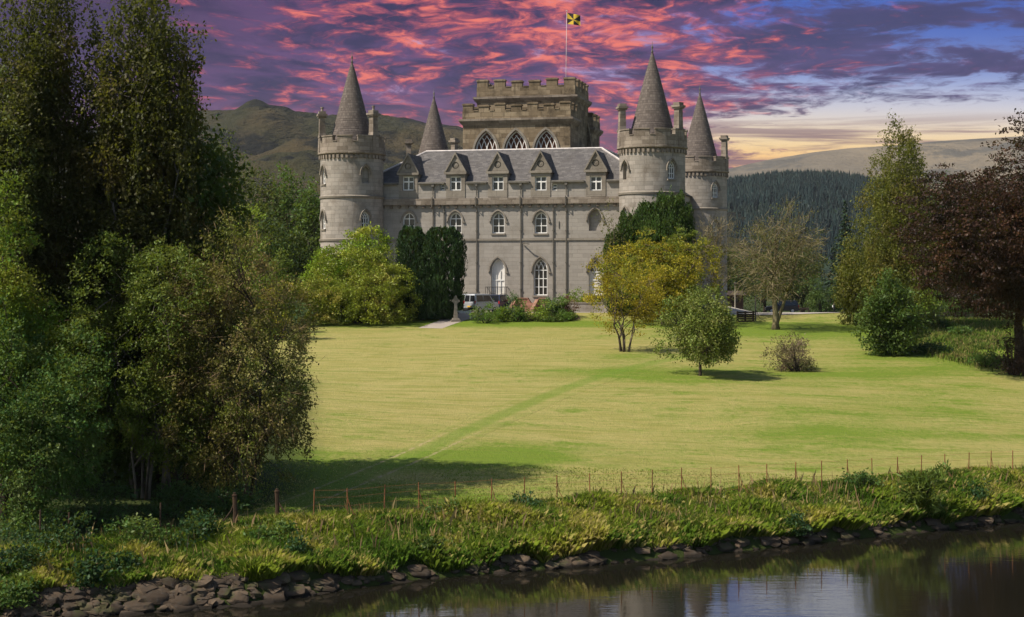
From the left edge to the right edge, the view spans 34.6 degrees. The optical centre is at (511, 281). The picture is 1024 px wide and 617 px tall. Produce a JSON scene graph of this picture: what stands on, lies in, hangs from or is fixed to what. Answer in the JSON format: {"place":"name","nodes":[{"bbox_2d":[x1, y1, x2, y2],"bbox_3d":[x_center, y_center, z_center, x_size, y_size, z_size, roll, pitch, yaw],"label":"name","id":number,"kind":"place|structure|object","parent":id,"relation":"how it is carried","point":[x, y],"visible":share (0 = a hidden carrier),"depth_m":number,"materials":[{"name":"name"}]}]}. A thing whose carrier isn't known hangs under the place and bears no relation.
{"place":"outdoors","nodes":[
{"label":"outdoors","id":0,"kind":"place"},
{"bbox_2d":[53,99,770,287],"bbox_3d":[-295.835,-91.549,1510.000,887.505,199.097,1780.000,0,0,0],"label":"moor hill","id":1,"kind":"structure","parent":0,"point":[267,135],"depth_m":1555.74,"materials":[{"name":"plant"}]},
{"bbox_2d":[419,313,481,327],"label":"path","id":2,"kind":"structure","parent":0,"point":[441,323],"depth_m":139.77,"materials":[{"name":"gravel"}]},
{"bbox_2d":[469,298,503,322],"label":"garden shrub","id":3,"kind":"object","parent":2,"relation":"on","point":[488,316],"visible":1,"depth_m":139.19,"materials":[{"name":"green plant"}]},
{"bbox_2d":[223,354,694,517],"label":"track","id":4,"kind":"structure","parent":0,"point":[443,442],"depth_m":78.86,"materials":[{"name":"green plant"}]},
{"bbox_2d":[0,288,1023,616],"bbox_3d":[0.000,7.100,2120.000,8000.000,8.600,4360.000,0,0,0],"label":"ground","id":5,"kind":"structure","parent":0,"point":[382,390],"depth_m":88.41,"materials":[{"name":"green plant"}]},
{"bbox_2d":[0,569,43,608],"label":"weed clump","id":6,"kind":"object","parent":5,"relation":"on","point":[20,592],"visible":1,"depth_m":48.52,"materials":[{"name":"green plant"}]},
{"bbox_2d":[0,520,57,575],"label":"weed clump","id":7,"kind":"object","parent":5,"relation":"on","point":[22,553],"visible":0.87,"depth_m":50.08,"materials":[{"name":"green plant"}]},
{"bbox_2d":[0,63,72,497],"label":"ash tree","id":8,"kind":"object","parent":5,"relation":"on","point":[9,149],"visible":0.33,"depth_m":60.48,"materials":[{"name":"green plant"}]},
{"bbox_2d":[0,164,73,519],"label":"ash tree","id":9,"kind":"object","parent":5,"relation":"on","point":[13,286],"visible":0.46,"depth_m":56.58,"materials":[{"name":"green plant"}]},
{"bbox_2d":[0,0,98,488],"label":"weeping birch","id":10,"kind":"object","parent":5,"relation":"on","point":[47,78],"visible":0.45,"depth_m":62.28,"materials":[{"name":"green plant"}]},
{"bbox_2d":[0,293,117,540],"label":"hazel tree","id":11,"kind":"object","parent":5,"relation":"on","point":[34,495],"visible":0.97,"depth_m":54.31,"materials":[{"name":"green plant"}]},
{"bbox_2d":[25,509,102,551],"bbox_3d":[-14.281,7.983,52.341,2.585,1.574,2.582,0,0,0],"label":"weed clump","id":12,"kind":"object","parent":5,"relation":"on","point":[66,531],"visible":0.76,"depth_m":51.94,"materials":[{"name":"green plant"}]},
{"bbox_2d":[35,136,130,477],"bbox_3d":[-16.721,0.961,65.056,6.323,14.257,6.486,0,0,0],"label":"hazel tree","id":13,"kind":"object","parent":5,"relation":"on","point":[120,446],"visible":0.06,"depth_m":64.37,"materials":[{"name":"green plant"}]},
{"bbox_2d":[61,541,110,589],"bbox_3d":[-12.960,8.650,50.008,1.609,1.518,1.650,0,0,20],"label":"weed clump","id":14,"kind":"object","parent":5,"relation":"on","point":[88,570],"visible":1,"depth_m":49.77,"materials":[{"name":"green plant"}]},
{"bbox_2d":[56,475,138,527],"bbox_3d":[-14.146,7.621,56.508,2.615,1.814,2.992,0,0,0],"label":"weed clump","id":15,"kind":"object","parent":5,"relation":"on","point":[109,510],"visible":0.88,"depth_m":56.19,"materials":[{"name":"green plant"}]},
{"bbox_2d":[102,545,143,573],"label":"weed clump","id":16,"kind":"object","parent":5,"relation":"on","point":[128,559],"visible":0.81,"depth_m":50.81,"materials":[{"name":"green plant"}]},
{"bbox_2d":[43,0,216,487],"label":"weeping birch","id":17,"kind":"object","parent":5,"relation":"on","point":[105,101],"visible":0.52,"depth_m":62.51,"materials":[{"name":"green plant"}]},
{"bbox_2d":[95,512,176,548],"bbox_3d":[-12.225,8.120,53.380,2.676,1.450,2.474,0,0,0],"label":"weed clump","id":18,"kind":"object","parent":5,"relation":"on","point":[129,525],"visible":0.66,"depth_m":53.22,"materials":[{"name":"green plant"}]},
{"bbox_2d":[48,227,228,499],"bbox_3d":[-14.035,3.197,61.552,7.116,10.424,7.075,0,0,0],"label":"alder tree","id":19,"kind":"object","parent":5,"relation":"on","point":[136,427],"visible":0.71,"depth_m":60.56,"materials":[{"name":"green plant"}]},
{"bbox_2d":[112,8,215,489],"bbox_3d":[-13.420,-1.049,63.124,3.892,18.787,4.069,0,0,0],"label":"weeping birch","id":20,"kind":"object","parent":5,"relation":"on","point":[181,106],"visible":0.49,"depth_m":62.55,"materials":[{"name":"green plant"}]},
{"bbox_2d":[70,112,261,492],"bbox_3d":[-13.844,0.411,65.728,8.207,16.002,9.252,0,0,0],"label":"beech tree","id":21,"kind":"object","parent":5,"relation":"on","point":[219,199],"visible":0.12,"depth_m":64.14,"materials":[{"name":"green plant"}]},
{"bbox_2d":[136,476,203,518],"bbox_3d":[-12.214,7.783,58.981,2.523,1.463,3.187,0,0,0],"label":"weed clump","id":22,"kind":"object","parent":5,"relation":"on","point":[174,508],"visible":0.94,"depth_m":58.76,"materials":[{"name":"green plant"}]},
{"bbox_2d":[87,382,271,483],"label":"holly tree","id":23,"kind":"object","parent":5,"relation":"on","point":[184,463],"visible":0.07,"depth_m":65.15,"materials":[{"name":"green plant"}]},
{"bbox_2d":[168,507,227,548],"bbox_3d":[-10.264,8.209,54.241,1.963,1.438,2.422,0,0,0],"label":"weed clump","id":24,"kind":"object","parent":5,"relation":"on","point":[205,526],"visible":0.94,"depth_m":54.05,"materials":[{"name":"green plant"}]},
{"bbox_2d":[222,492,236,524],"bbox_3d":[-9.775,8.021,56.242,0.756,1.577,0.191,0,0,-12],"label":"gate post","id":25,"kind":"object","parent":5,"relation":"on","point":[234,500],"visible":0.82,"depth_m":56.23,"materials":[{"name":"brown wood"}]},
{"bbox_2d":[136,207,325,507],"bbox_3d":[-10.440,2.891,61.331,7.086,11.392,7.846,0,0,0],"label":"alder tree","id":26,"kind":"object","parent":5,"relation":"on","point":[222,402],"visible":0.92,"depth_m":60.49,"materials":[{"name":"green plant"}]},
{"bbox_2d":[198,479,266,516],"bbox_3d":[-10.178,7.854,59.682,2.542,1.349,3.059,0,0,0],"label":"weed clump","id":27,"kind":"object","parent":5,"relation":"on","point":[226,504],"visible":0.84,"depth_m":59.44,"materials":[{"name":"green plant"}]},
{"bbox_2d":[197,126,267,245],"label":"oak tree","id":28,"kind":"object","parent":5,"relation":"on","point":[243,174],"visible":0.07,"depth_m":178.26,"materials":[{"name":"green plant"}]},
{"bbox_2d":[230,201,275,327],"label":"border shrub","id":29,"kind":"object","parent":5,"relation":"on","point":[256,214],"visible":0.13,"depth_m":133.66,"materials":[{"name":"green plant"}]},
{"bbox_2d":[240,162,291,288],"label":"oak tree","id":30,"kind":"object","parent":5,"relation":"on","point":[268,192],"visible":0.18,"depth_m":199.53,"materials":[{"name":"green plant"}]},
{"bbox_2d":[256,246,297,311],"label":"border shrub","id":31,"kind":"object","parent":5,"relation":"on","point":[283,259],"visible":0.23,"depth_m":140.08,"materials":[{"name":"green plant"}]},
{"bbox_2d":[251,204,303,293],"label":"oak tree","id":32,"kind":"object","parent":5,"relation":"on","point":[277,241],"visible":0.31,"depth_m":164.35,"materials":[{"name":"green plant"}]},
{"bbox_2d":[255,279,302,339],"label":"border shrub","id":33,"kind":"object","parent":5,"relation":"on","point":[283,315],"visible":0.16,"depth_m":123.59,"materials":[{"name":"green plant"}]},
{"bbox_2d":[265,159,319,256],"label":"oak tree","id":34,"kind":"object","parent":5,"relation":"on","point":[288,201],"visible":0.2,"depth_m":204.73,"materials":[{"name":"green plant"}]},
{"bbox_2d":[274,297,312,331],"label":"border shrub","id":35,"kind":"object","parent":5,"relation":"on","point":[296,315],"visible":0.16,"depth_m":129.58,"materials":[{"name":"green plant"}]},
{"bbox_2d":[280,278,314,325],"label":"border shrub","id":36,"kind":"object","parent":5,"relation":"on","point":[303,291],"visible":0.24,"depth_m":135.50,"materials":[{"name":"green plant"}]},
{"bbox_2d":[282,230,316,287],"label":"oak tree","id":37,"kind":"object","parent":5,"relation":"on","point":[300,237],"visible":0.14,"depth_m":171.12,"materials":[{"name":"green plant"}]},
{"bbox_2d":[280,528,318,554],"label":"weed clump","id":38,"kind":"object","parent":5,"relation":"on","point":[300,546],"visible":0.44,"depth_m":53.64,"materials":[{"name":"green plant"}]},
{"bbox_2d":[288,180,319,298],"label":"oak tree","id":39,"kind":"object","parent":5,"relation":"on","point":[309,225],"visible":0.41,"depth_m":188.00,"materials":[{"name":"green plant"}]},
{"bbox_2d":[297,221,394,312],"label":"rhododendron","id":40,"kind":"object","parent":5,"relation":"on","point":[362,235],"visible":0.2,"depth_m":142.95,"materials":[{"name":"green plant"}]},
{"bbox_2d":[294,244,424,323],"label":"rhododendron","id":41,"kind":"object","parent":5,"relation":"on","point":[365,306],"visible":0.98,"depth_m":137.77,"materials":[{"name":"green plant"}]},
{"bbox_2d":[395,225,467,319],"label":"yew tree","id":42,"kind":"object","parent":5,"relation":"on","point":[428,263],"visible":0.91,"depth_m":141.22,"materials":[{"name":"green plant"}]},
{"bbox_2d":[422,496,460,516],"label":"weed clump","id":43,"kind":"object","parent":5,"relation":"on","point":[432,510],"visible":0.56,"depth_m":59.53,"materials":[{"name":"green plant"}]},
{"bbox_2d":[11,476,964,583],"bbox_3d":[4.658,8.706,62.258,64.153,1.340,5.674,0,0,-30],"label":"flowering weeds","id":44,"kind":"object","parent":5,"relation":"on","point":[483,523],"visible":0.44,"depth_m":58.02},
{"bbox_2d":[502,290,520,320],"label":"garden shrub","id":45,"kind":"object","parent":5,"relation":"on","point":[509,299],"visible":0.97,"depth_m":141.00,"materials":[{"name":"green plant"}]},
{"bbox_2d":[0,507,1023,616],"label":"stone revetment","id":46,"kind":"object","parent":5,"relation":"on","point":[174,594],"visible":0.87,"depth_m":51.58,"materials":[{"name":"stone"}]},
{"bbox_2d":[242,514,301,543],"bbox_3d":[-7.997,8.428,54.706,2.154,1.246,1.939,0,0,0],"label":"weed clump","id":47,"kind":"object","parent":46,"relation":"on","point":[285,526],"visible":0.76,"depth_m":54.73,"materials":[{"name":"green plant"}]},
{"bbox_2d":[409,533,444,557],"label":"weed clump","id":48,"kind":"object","parent":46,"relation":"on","point":[430,540],"visible":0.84,"depth_m":56.00,"materials":[{"name":"green plant"}]},
{"bbox_2d":[317,10,729,310],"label":"castle","id":49,"kind":"structure","parent":5,"relation":"on","point":[521,186],"depth_m":154.72,"materials":[{"name":"stone"}]},
{"bbox_2d":[400,209,417,228],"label":"window","id":50,"kind":"structure","parent":49,"relation":"in","point":[408,219],"depth_m":156.63,"materials":[{"name":"white paint"}]},
{"bbox_2d":[447,209,464,234],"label":"window","id":51,"kind":"structure","parent":49,"relation":"in","point":[455,219],"depth_m":155.57,"materials":[{"name":"white paint"}]},
{"bbox_2d":[488,256,507,293],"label":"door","id":52,"kind":"structure","parent":49,"relation":"in","point":[498,270],"depth_m":154.58,"materials":[{"name":"white paint"}]},
{"bbox_2d":[489,209,507,234],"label":"window","id":53,"kind":"structure","parent":49,"relation":"in","point":[498,219],"depth_m":154.58,"materials":[{"name":"white paint"}]},
{"bbox_2d":[531,256,550,296],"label":"window","id":54,"kind":"structure","parent":49,"relation":"in","point":[540,269],"depth_m":153.60,"materials":[{"name":"white paint"}]},
{"bbox_2d":[532,209,550,234],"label":"window","id":55,"kind":"structure","parent":49,"relation":"in","point":[540,219],"depth_m":153.60,"materials":[{"name":"white paint"}]},
{"bbox_2d":[586,256,602,294],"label":"window","id":56,"kind":"structure","parent":49,"relation":"in","point":[591,274],"depth_m":152.41,"materials":[{"name":"white paint"}]},
{"bbox_2d":[509,491,547,506],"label":"weed clump","id":57,"kind":"object","parent":5,"relation":"on","point":[530,501],"visible":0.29,"depth_m":60.97,"materials":[{"name":"green plant"}]},
{"bbox_2d":[509,298,547,311],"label":"garden steps","id":58,"kind":"structure","parent":5,"relation":"on","point":[529,302],"depth_m":150.17,"materials":[{"name":"beige stone"}]},
{"bbox_2d":[477,315,579,320],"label":"garden bed","id":59,"kind":"object","parent":5,"relation":"on","point":[578,317],"visible":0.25,"depth_m":142.48,"materials":[{"name":"plant"}]},
{"bbox_2d":[509,295,531,321],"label":"garden shrub","id":60,"kind":"object","parent":59,"relation":"on","point":[521,313],"visible":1,"depth_m":140.79,"materials":[{"name":"green plant"}]},
{"bbox_2d":[551,293,569,315],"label":"garden shrub","id":61,"kind":"object","parent":59,"relation":"on","point":[562,300],"visible":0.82,"depth_m":142.12,"materials":[{"name":"green plant"}]},
{"bbox_2d":[523,298,554,320],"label":"garden shrub","id":62,"kind":"object","parent":5,"relation":"on","point":[534,317],"visible":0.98,"depth_m":141.06,"materials":[{"name":"green plant"}]},
{"bbox_2d":[472,311,606,312],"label":"forecourt","id":63,"kind":"structure","parent":5,"relation":"on","point":[576,312],"depth_m":146.50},
{"bbox_2d":[463,294,498,312],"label":"parked van","id":64,"kind":"object","parent":63,"relation":"on","point":[470,301],"visible":0.64,"depth_m":145.93,"materials":[{"name":"silver metal"}]},
{"bbox_2d":[488,294,511,310],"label":"parked car","id":65,"kind":"object","parent":63,"relation":"on","point":[498,298],"visible":0.27,"depth_m":149.01,"materials":[{"name":"blue paint"}]},
{"bbox_2d":[553,309,577,320],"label":"garden shrub","id":66,"kind":"object","parent":5,"relation":"on","point":[569,315],"visible":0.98,"depth_m":141.30,"materials":[{"name":"green plant"}]},
{"bbox_2d":[596,198,634,316],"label":"willow sapling","id":67,"kind":"object","parent":5,"relation":"on","point":[613,229],"visible":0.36,"depth_m":143.37,"materials":[{"name":"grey plant"}]},
{"bbox_2d":[580,242,673,351],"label":"maple tree","id":68,"kind":"object","parent":5,"relation":"on","point":[640,312],"visible":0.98,"depth_m":117.18,"materials":[{"name":"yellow plant"}]},
{"bbox_2d":[603,185,696,314],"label":"yew tree","id":69,"kind":"object","parent":5,"relation":"on","point":[660,216],"visible":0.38,"depth_m":143.55,"materials":[{"name":"green plant"}]},
{"bbox_2d":[598,226,729,324],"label":"maple tree","id":70,"kind":"object","parent":5,"relation":"on","point":[677,279],"visible":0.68,"depth_m":137.35,"materials":[{"name":"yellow plant"}]},
{"bbox_2d":[313,450,1023,514],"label":"wire fence","id":71,"kind":"object","parent":5,"relation":"on","point":[710,468],"visible":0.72,"depth_m":64.72,"materials":[{"name":"metal"}]},
{"bbox_2d":[649,282,746,375],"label":"apple tree","id":72,"kind":"object","parent":5,"relation":"on","point":[715,340],"visible":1,"depth_m":103.50,"materials":[{"name":"green plant"}]},
{"bbox_2d":[684,211,747,310],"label":"bare tree","id":73,"kind":"object","parent":5,"relation":"on","point":[716,240],"visible":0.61,"depth_m":141.62,"materials":[{"name":"brown plant"}]},
{"bbox_2d":[727,248,759,298],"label":"oak tree","id":74,"kind":"object","parent":5,"relation":"on","point":[732,279],"visible":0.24,"depth_m":239.14,"materials":[{"name":"green plant"}]},
{"bbox_2d":[737,311,754,321],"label":"timber barrier","id":75,"kind":"object","parent":5,"relation":"on","point":[744,319],"visible":0.8,"depth_m":140.60,"materials":[{"name":"brown wood"}]},
{"bbox_2d":[712,192,832,329],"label":"old tree","id":76,"kind":"object","parent":5,"relation":"on","point":[770,283],"visible":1,"depth_m":133.01,"materials":[{"name":"green plant"}]},
{"bbox_2d":[742,233,808,311],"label":"oak tree","id":77,"kind":"object","parent":5,"relation":"on","point":[764,301],"visible":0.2,"depth_m":261.62,"materials":[{"name":"green plant"}]},
{"bbox_2d":[765,300,798,311],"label":"parked car","id":78,"kind":"object","parent":5,"relation":"on","point":[792,306],"visible":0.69,"depth_m":186.17,"materials":[{"name":"black paint"}]},
{"bbox_2d":[727,306,839,314],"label":"turning area","id":79,"kind":"object","parent":5,"relation":"on","point":[734,311],"visible":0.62,"depth_m":145.52,"materials":[{"name":"gravel"}]},
{"bbox_2d":[759,329,818,370],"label":"heather clump","id":80,"kind":"object","parent":5,"relation":"on","point":[788,363],"visible":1,"depth_m":108.30,"materials":[{"name":"brown plant"}]},
{"bbox_2d":[775,506,813,536],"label":"weed clump","id":81,"kind":"object","parent":5,"relation":"on","point":[806,527],"visible":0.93,"depth_m":62.42,"materials":[{"name":"green plant"}]},
{"bbox_2d":[764,245,830,311],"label":"oak tree","id":82,"kind":"object","parent":5,"relation":"on","point":[802,298],"visible":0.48,"depth_m":259.98,"materials":[{"name":"green plant"}]},
{"bbox_2d":[795,274,844,311],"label":"hedge shrub","id":83,"kind":"object","parent":5,"relation":"on","point":[820,306],"visible":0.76,"depth_m":251.41,"materials":[{"name":"green plant"}]},
{"bbox_2d":[819,200,861,311],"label":"spruce tree","id":84,"kind":"object","parent":5,"relation":"on","point":[845,229],"visible":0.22,"depth_m":257.77,"materials":[{"name":"green plant"}]},
{"bbox_2d":[828,242,872,324],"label":"birch tree","id":85,"kind":"object","parent":5,"relation":"on","point":[850,304],"visible":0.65,"depth_m":137.24,"materials":[{"name":"green plant"}]},
{"bbox_2d":[836,465,884,495],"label":"weed clump","id":86,"kind":"object","parent":5,"relation":"on","point":[857,479],"visible":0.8,"depth_m":67.25,"materials":[{"name":"green plant"}]},
{"bbox_2d":[848,265,936,355],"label":"laurel bush","id":87,"kind":"object","parent":5,"relation":"on","point":[893,324],"visible":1,"depth_m":116.61,"materials":[{"name":"green plant"}]},
{"bbox_2d":[834,108,952,325],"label":"birch tree","id":88,"kind":"object","parent":5,"relation":"on","point":[882,251],"visible":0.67,"depth_m":133.09,"materials":[{"name":"green plant"}]},
{"bbox_2d":[889,460,952,517],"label":"weed clump","id":89,"kind":"object","parent":5,"relation":"on","point":[920,484],"visible":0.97,"depth_m":65.89,"materials":[{"name":"green plant"}]},
{"bbox_2d":[903,339,954,353],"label":"weed clump","id":90,"kind":"object","parent":5,"relation":"on","point":[925,346],"visible":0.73,"depth_m":118.27,"materials":[{"name":"green plant"}]},
{"bbox_2d":[915,288,947,313],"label":"hedge shrub","id":91,"kind":"object","parent":5,"relation":"on","point":[931,306],"visible":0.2,"depth_m":175.19,"materials":[{"name":"green plant"}]},
{"bbox_2d":[882,108,1023,375],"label":"copper beech","id":92,"kind":"object","parent":5,"relation":"on","point":[986,246],"visible":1,"depth_m":104.87,"materials":[{"name":"brown plant"}]},
{"bbox_2d":[900,170,1015,316],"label":"beech tree","id":93,"kind":"object","parent":5,"relation":"on","point":[942,255],"depth_m":186.56,"materials":[{"name":"green plant"}]},
{"bbox_2d":[938,296,981,316],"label":"hedge shrub","id":94,"kind":"object","parent":5,"relation":"on","point":[951,312],"visible":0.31,"depth_m":176.45,"materials":[{"name":"green plant"}]},
{"bbox_2d":[947,325,976,334],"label":"weed clump","id":95,"kind":"object","parent":5,"relation":"on","point":[960,330],"visible":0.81,"depth_m":129.27,"materials":[{"name":"green plant"}]},
{"bbox_2d":[961,477,1002,500],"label":"weed clump","id":96,"kind":"object","parent":5,"relation":"on","point":[986,495],"visible":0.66,"depth_m":68.15,"materials":[{"name":"green plant"}]},
{"bbox_2d":[968,351,1013,366],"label":"weed clump","id":97,"kind":"object","parent":5,"relation":"on","point":[987,361],"visible":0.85,"depth_m":110.59,"materials":[{"name":"green plant"}]},
{"bbox_2d":[979,316,1023,374],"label":"dark shrub","id":98,"kind":"object","parent":5,"relation":"on","point":[1010,366],"visible":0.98,"depth_m":106.48,"materials":[{"name":"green plant"}]},
{"bbox_2d":[0,464,1023,591],"bbox_3d":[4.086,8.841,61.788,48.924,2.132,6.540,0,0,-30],"label":"bank grass","id":99,"kind":"structure","parent":0,"point":[579,531],"depth_m":58.68,"materials":[{"name":"plant"}]},
{"bbox_2d":[0,0,1023,168],"label":"sky","id":100,"kind":"structure","parent":0,"point":[778,78],"materials":[{"name":"purple"}]},
{"bbox_2d":[192,458,839,520],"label":"lawn grass","id":101,"kind":"structure","parent":0,"point":[442,476],"depth_m":66.76,"materials":[{"name":"plant"}]},
{"bbox_2d":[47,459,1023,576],"bbox_3d":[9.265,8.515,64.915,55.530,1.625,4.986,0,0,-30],"label":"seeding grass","id":102,"kind":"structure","parent":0,"point":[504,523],"depth_m":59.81,"materials":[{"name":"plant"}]},
{"bbox_2d":[109,521,1023,616],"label":"river","id":103,"kind":"structure","parent":0,"point":[977,571],"depth_m":53.52,"materials":[{"name":"black liquid"}]},
{"bbox_2d":[560,302,612,311],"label":"moat wall","id":104,"kind":"structure","parent":0,"point":[585,306],"depth_m":149.00,"materials":[{"name":"stone"}]},
{"bbox_2d":[727,291,745,308],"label":"building","id":105,"kind":"structure","parent":0,"point":[738,305],"depth_m":205.12,"materials":[{"name":"stone"}]},
{"bbox_2d":[729,178,975,296],"bbox_3d":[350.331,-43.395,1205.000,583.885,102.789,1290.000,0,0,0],"label":"forest hill","id":106,"kind":"structure","parent":0,"point":[827,269],"depth_m":715.81,"materials":[{"name":"plant"}]},
{"bbox_2d":[727,168,998,263],"bbox_3d":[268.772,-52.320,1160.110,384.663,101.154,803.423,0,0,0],"label":"conifer forest","id":107,"kind":"object","parent":106,"relation":"on","point":[835,189],"visible":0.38,"depth_m":1109.13,"materials":[{"name":"plant"}]},
{"bbox_2d":[728,136,1023,195],"bbox_3d":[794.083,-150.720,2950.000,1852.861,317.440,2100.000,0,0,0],"label":"upland hill","id":108,"kind":"structure","parent":0,"point":[968,155],"depth_m":3082.96,"materials":[{"name":"green plant"}]},
{"bbox_2d":[877,316,1023,377],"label":"rough grass","id":109,"kind":"structure","parent":0,"point":[966,346],"depth_m":126.10,"materials":[{"name":"plant"}]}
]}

